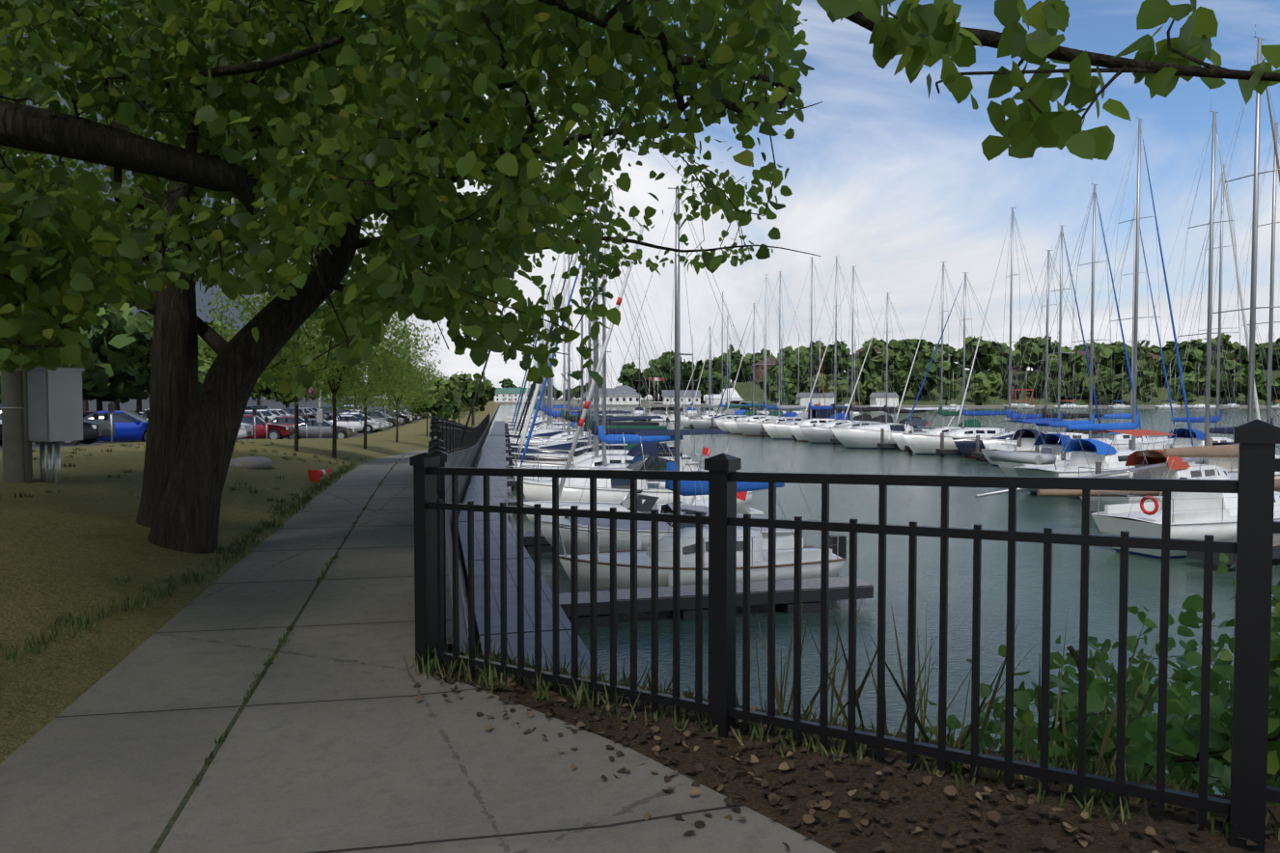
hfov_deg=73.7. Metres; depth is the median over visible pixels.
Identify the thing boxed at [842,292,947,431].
boat
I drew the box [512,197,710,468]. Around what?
sailboat
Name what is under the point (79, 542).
terrain ground
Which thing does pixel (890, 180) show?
sky
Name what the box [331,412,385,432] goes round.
white car
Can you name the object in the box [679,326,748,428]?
boat
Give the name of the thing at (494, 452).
dock
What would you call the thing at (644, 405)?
spit ground
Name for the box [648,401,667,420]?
boat
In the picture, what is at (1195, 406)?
shore boat
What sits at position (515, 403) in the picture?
yard ground
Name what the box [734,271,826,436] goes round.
boat
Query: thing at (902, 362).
shore trees
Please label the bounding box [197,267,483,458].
bank trees
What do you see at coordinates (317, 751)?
sidewalk
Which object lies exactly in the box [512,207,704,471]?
sailboat
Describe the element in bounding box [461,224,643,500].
leaning masts
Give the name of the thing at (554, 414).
sailboat
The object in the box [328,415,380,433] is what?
white car
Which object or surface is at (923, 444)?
boat
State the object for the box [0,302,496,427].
bushes
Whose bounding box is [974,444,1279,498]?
dock
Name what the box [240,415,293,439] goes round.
red car
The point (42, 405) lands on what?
street furniture
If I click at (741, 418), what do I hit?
boat
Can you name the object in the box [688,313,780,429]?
boat
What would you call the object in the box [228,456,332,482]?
cone and boulder
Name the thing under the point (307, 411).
silver car
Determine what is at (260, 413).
grey car
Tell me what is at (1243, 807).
iron fence
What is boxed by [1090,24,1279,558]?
boat
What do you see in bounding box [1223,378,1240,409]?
shore boat
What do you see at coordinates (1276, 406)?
shore boat
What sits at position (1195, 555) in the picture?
piers
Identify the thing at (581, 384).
sailboat
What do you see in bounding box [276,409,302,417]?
white car
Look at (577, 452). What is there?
sailboat
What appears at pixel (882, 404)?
shore boat
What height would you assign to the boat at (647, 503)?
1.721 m
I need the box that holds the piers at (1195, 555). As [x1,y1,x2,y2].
[1034,439,1279,564]
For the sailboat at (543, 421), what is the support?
on the water surface
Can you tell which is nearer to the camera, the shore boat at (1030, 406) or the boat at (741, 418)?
the boat at (741, 418)
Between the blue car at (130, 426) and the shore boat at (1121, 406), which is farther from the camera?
the shore boat at (1121, 406)
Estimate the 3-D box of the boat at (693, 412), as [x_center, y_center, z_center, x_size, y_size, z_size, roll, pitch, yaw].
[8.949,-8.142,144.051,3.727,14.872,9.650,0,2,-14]
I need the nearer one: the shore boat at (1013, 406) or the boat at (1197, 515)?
the boat at (1197, 515)
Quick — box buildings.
[379,347,1257,405]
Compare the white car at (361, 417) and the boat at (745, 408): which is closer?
the white car at (361, 417)
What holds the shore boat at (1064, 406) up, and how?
on the water surface
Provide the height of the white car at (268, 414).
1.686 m
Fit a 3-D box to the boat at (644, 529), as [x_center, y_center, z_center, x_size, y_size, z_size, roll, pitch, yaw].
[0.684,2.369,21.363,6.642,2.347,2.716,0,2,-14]
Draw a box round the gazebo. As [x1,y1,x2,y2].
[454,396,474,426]
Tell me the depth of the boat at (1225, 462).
34.94 m
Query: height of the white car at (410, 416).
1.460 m
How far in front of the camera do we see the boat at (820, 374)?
139.81 m
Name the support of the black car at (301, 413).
on the terrain ground at (79, 542)
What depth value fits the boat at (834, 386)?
139.77 m
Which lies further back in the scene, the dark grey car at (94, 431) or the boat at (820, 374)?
the boat at (820, 374)
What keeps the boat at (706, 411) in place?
on the water surface
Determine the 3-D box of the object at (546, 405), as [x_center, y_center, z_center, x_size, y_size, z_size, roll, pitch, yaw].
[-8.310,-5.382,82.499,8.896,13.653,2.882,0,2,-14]
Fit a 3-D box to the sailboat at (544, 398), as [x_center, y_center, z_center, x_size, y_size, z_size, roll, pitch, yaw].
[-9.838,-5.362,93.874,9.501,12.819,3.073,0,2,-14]
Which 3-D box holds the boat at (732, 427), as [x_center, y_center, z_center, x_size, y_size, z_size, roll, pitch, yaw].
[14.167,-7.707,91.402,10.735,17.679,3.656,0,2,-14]
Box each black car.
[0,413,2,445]
[282,408,307,418]
[282,408,316,418]
[369,409,410,424]
[400,410,417,422]
[403,407,425,419]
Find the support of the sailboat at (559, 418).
on the water surface
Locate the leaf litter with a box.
[413,654,1279,852]
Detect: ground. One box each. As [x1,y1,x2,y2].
[0,398,500,764]
[413,656,1279,852]
[495,400,580,404]
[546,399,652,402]
[555,403,747,407]
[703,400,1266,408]
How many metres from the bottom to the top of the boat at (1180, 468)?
14.723 m
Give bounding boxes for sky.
[23,0,1279,397]
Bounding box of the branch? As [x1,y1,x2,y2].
[816,0,1279,161]
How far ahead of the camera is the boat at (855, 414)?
138.89 m
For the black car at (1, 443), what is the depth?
25.22 m
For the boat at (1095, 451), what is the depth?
36.50 m
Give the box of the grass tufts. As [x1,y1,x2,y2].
[0,440,1279,840]
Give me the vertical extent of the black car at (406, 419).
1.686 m
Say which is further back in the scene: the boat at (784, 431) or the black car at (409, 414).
the black car at (409, 414)
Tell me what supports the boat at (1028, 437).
on the water surface
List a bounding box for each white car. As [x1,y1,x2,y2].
[142,408,252,440]
[245,410,282,418]
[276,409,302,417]
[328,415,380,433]
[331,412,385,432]
[343,405,360,412]
[362,414,389,431]
[393,410,412,423]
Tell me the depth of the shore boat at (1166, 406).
270.75 m
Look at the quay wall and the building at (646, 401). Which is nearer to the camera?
the quay wall
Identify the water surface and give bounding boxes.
[445,397,1279,795]
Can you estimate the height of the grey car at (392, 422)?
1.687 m
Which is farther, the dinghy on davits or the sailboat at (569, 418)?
the sailboat at (569, 418)
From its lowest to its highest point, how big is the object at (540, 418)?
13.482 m
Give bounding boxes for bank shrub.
[917,542,1279,806]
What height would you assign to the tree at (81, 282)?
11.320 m
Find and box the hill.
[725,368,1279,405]
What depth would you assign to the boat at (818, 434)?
73.22 m
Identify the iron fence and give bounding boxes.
[409,413,1279,852]
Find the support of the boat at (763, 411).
on the water surface
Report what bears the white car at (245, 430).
on the terrain ground at (79, 542)
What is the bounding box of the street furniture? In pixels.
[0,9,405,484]
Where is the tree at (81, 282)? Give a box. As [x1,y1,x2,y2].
[0,0,822,554]
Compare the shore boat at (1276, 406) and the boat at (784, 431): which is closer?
the boat at (784, 431)
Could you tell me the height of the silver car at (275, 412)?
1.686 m
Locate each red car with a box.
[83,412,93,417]
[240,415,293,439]
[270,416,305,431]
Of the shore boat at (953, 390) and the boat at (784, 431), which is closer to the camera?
the boat at (784, 431)
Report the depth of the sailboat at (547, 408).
71.66 m
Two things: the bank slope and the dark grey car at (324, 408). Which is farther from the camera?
the dark grey car at (324, 408)
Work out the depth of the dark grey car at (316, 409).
107.19 m
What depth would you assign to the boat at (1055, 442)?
42.90 m
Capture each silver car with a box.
[256,409,288,417]
[298,407,328,418]
[300,408,316,415]
[381,412,403,426]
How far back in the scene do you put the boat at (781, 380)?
141.02 m
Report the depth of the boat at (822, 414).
83.71 m
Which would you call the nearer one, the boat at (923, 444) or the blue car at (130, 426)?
the blue car at (130, 426)
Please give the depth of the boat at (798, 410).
140.48 m
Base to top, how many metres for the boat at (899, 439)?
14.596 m
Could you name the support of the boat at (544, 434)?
on the water surface
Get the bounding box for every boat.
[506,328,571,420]
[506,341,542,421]
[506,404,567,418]
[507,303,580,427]
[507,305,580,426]
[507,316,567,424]
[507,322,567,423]
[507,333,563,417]
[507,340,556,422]
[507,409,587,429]
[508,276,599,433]
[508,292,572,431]
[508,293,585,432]
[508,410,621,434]
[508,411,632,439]
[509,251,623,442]
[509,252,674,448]
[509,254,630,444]
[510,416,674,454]
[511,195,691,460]
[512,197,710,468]
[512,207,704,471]
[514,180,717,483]
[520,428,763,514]
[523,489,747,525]
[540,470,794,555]
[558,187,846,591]
[630,335,649,420]
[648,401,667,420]
[664,401,685,420]
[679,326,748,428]
[685,335,700,417]
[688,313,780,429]
[689,292,761,419]
[700,335,717,416]
[714,303,796,433]
[722,404,777,419]
[723,275,807,434]
[723,363,732,411]
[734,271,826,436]
[736,402,757,411]
[755,338,769,415]
[761,257,868,439]
[773,338,788,413]
[775,408,850,424]
[787,256,895,441]
[791,333,803,414]
[799,266,928,444]
[811,336,826,406]
[829,405,968,448]
[830,361,834,405]
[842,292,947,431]
[847,340,862,419]
[869,392,896,407]
[890,261,1004,450]
[901,272,1036,455]
[946,368,961,407]
[951,207,1092,458]
[980,224,1103,466]
[980,250,1140,449]
[996,177,1146,476]
[1002,375,1024,409]
[1013,117,1197,493]
[1017,372,1034,409]
[1054,363,1087,409]
[1074,204,1175,448]
[1076,101,1260,513]
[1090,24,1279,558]
[1108,376,1130,409]
[1140,164,1242,464]
[1154,364,1180,409]
[1182,122,1279,478]
[1187,376,1216,409]
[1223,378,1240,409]
[1271,400,1279,409]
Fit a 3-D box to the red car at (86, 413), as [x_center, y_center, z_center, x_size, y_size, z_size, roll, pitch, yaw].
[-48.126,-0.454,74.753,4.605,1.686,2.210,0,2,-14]
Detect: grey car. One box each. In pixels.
[0,403,114,445]
[244,411,265,418]
[253,405,271,409]
[283,418,357,439]
[310,407,333,419]
[317,406,339,419]
[359,410,400,427]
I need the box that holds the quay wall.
[445,407,499,653]
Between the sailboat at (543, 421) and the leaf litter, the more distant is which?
the sailboat at (543, 421)
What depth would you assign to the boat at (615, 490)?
27.44 m
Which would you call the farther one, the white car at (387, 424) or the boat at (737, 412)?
the boat at (737, 412)
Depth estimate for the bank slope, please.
5.25 m
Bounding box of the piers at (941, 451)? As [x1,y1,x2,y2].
[689,416,1203,464]
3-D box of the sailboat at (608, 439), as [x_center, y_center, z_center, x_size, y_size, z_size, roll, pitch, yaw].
[-0.632,-3.110,31.969,8.149,12.639,2.946,0,2,-14]
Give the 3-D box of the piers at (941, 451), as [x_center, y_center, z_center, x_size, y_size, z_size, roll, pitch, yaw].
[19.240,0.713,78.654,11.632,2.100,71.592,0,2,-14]
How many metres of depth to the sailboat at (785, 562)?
17.12 m
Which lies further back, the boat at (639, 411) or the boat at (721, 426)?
the boat at (639, 411)
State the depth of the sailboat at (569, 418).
53.50 m
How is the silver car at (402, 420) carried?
on the terrain ground at (79, 542)
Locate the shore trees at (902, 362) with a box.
[144,333,1279,405]
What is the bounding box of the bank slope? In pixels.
[444,648,482,666]
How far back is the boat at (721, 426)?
94.90 m
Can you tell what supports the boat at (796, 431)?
on the water surface
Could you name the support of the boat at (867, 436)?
on the water surface
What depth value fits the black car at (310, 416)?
98.95 m
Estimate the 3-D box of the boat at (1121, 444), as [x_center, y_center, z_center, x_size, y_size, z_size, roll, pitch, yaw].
[25.721,-4.286,52.247,9.943,13.573,3.209,0,2,-7]
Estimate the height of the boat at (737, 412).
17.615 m
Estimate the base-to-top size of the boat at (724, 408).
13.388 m
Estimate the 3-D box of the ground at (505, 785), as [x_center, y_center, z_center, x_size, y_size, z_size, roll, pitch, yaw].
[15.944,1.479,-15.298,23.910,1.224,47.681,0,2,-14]
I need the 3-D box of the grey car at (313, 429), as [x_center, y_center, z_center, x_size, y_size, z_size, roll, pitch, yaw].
[-21.087,0.197,55.998,4.705,1.430,2.210,0,2,-14]
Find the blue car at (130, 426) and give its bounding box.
[77,410,147,445]
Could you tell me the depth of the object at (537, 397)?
118.82 m
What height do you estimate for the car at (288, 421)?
1.508 m
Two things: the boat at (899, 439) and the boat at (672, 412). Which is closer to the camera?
the boat at (899, 439)
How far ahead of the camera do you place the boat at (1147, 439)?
55.75 m
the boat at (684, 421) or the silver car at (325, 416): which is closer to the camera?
the silver car at (325, 416)
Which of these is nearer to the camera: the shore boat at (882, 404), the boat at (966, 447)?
the boat at (966, 447)
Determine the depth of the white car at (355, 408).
128.84 m
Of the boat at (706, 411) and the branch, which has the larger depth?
the boat at (706, 411)
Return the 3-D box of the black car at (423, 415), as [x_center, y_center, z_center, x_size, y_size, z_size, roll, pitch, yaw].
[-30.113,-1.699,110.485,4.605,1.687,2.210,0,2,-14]
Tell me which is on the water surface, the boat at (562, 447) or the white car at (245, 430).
the boat at (562, 447)
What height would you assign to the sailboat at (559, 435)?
15.567 m
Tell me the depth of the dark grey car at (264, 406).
128.46 m
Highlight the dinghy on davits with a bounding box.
[989,444,1057,470]
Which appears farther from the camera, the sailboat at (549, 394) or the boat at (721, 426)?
the boat at (721, 426)
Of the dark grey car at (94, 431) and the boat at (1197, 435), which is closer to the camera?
the dark grey car at (94, 431)

